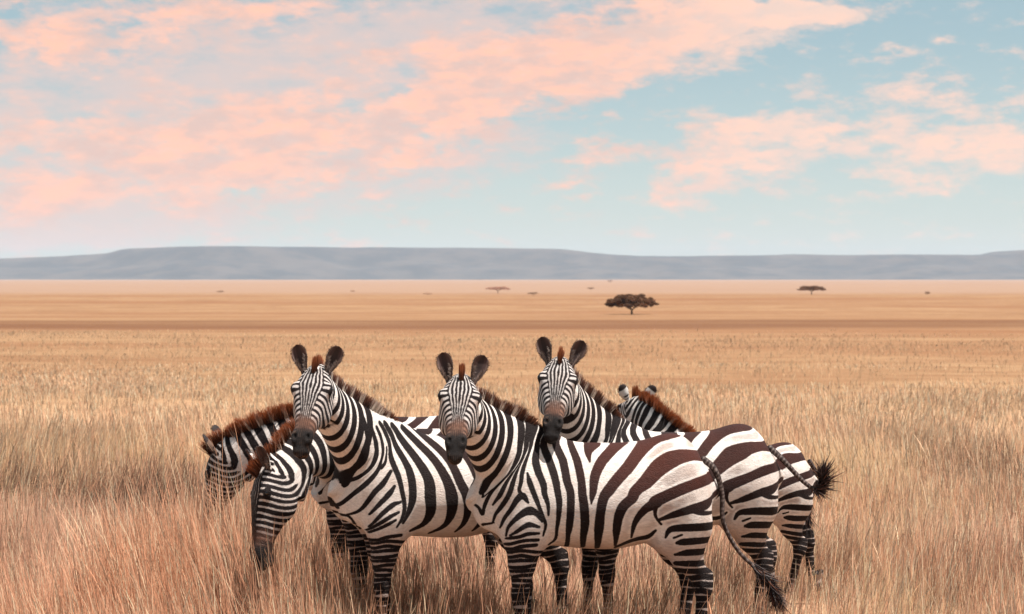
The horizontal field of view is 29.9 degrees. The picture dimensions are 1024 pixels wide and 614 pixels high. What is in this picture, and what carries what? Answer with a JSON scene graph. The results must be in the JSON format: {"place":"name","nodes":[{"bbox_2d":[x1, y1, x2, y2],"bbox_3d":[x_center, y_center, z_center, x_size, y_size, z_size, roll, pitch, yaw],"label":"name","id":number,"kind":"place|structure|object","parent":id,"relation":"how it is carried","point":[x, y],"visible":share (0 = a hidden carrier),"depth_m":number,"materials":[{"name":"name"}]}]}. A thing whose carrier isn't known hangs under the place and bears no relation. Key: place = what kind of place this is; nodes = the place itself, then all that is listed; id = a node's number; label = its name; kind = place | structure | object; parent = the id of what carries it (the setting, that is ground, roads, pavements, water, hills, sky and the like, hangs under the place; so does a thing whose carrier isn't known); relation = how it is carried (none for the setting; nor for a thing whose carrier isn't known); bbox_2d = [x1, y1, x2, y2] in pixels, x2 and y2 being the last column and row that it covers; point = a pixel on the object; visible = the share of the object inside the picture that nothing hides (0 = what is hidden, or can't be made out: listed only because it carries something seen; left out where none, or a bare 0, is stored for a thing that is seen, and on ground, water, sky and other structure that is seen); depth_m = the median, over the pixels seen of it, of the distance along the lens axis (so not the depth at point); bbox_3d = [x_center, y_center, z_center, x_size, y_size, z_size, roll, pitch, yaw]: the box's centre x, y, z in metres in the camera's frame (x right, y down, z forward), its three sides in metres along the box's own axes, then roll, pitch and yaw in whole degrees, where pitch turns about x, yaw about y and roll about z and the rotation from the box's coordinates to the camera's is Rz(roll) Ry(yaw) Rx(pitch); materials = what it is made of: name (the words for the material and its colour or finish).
{"place":"outdoors","nodes":[
{"label":"outdoors","id":0,"kind":"place"},
{"bbox_2d":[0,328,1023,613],"bbox_3d":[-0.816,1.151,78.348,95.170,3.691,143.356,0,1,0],"label":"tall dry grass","id":1,"kind":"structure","parent":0,"point":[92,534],"depth_m":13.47,"materials":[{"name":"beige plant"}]},
{"bbox_2d":[0,280,1023,613],"bbox_3d":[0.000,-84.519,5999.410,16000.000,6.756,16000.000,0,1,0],"label":"ground","id":2,"kind":"structure","parent":0,"point":[942,310],"depth_m":186.67,"materials":[{"name":"beige plant"}]},
{"bbox_2d":[199,400,500,587],"bbox_3d":[-0.972,1.230,12.083,2.008,1.382,0.584,0,1,-4],"label":"zebra","id":3,"kind":"object","parent":2,"relation":"on","point":[258,427],"visible":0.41,"depth_m":11.84,"materials":[{"name":"fur"}]},
{"bbox_2d":[242,416,506,610],"bbox_3d":[-0.695,1.240,11.054,1.942,1.394,0.709,0,1,-26],"label":"zebra","id":4,"kind":"object","parent":2,"relation":"on","point":[281,473],"visible":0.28,"depth_m":10.49,"materials":[{"name":"fur"}]},
{"bbox_2d":[290,343,568,613],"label":"zebra","id":5,"kind":"object","parent":2,"relation":"on","point":[395,483],"visible":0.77,"depth_m":10.34,"materials":[{"name":"fur"}]},
{"bbox_2d":[487,287,509,290],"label":"acacia tree","id":6,"kind":"object","parent":2,"relation":"on","point":[499,288],"visible":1,"depth_m":1072.88,"materials":[{"name":"brown plant"}]},
{"bbox_2d":[435,351,800,613],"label":"zebra","id":7,"kind":"object","parent":2,"relation":"on","point":[531,492],"visible":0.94,"depth_m":10.00,"materials":[{"name":"fur"}]},
{"bbox_2d":[604,294,658,313],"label":"acacia tree","id":8,"kind":"object","parent":2,"relation":"on","point":[629,301],"visible":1,"depth_m":446.74,"materials":[{"name":"brown plant"}]},
{"bbox_2d":[535,336,843,613],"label":"zebra","id":9,"kind":"object","parent":2,"relation":"on","point":[573,405],"visible":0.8,"depth_m":10.79,"materials":[{"name":"fur"}]},
{"bbox_2d":[617,384,823,607],"bbox_3d":[1.253,1.205,12.315,1.417,1.424,0.698,0,1,17],"label":"zebra","id":10,"kind":"object","parent":2,"relation":"on","point":[646,409],"visible":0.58,"depth_m":12.15,"materials":[{"name":"fur"}]},
{"bbox_2d":[797,286,825,294],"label":"acacia tree","id":11,"kind":"object","parent":2,"relation":"on","point":[810,288],"visible":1,"depth_m":989.23,"materials":[{"name":"brown plant"}]},
{"bbox_2d":[0,246,1023,279],"bbox_3d":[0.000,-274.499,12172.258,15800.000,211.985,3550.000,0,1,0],"label":"hills","id":12,"kind":"structure","parent":0,"point":[265,263],"depth_m":11554.64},
{"bbox_2d":[0,0,1023,257],"label":"sky","id":13,"kind":"structure","parent":0,"point":[615,127],"materials":[{"name":"blue"}]}
]}

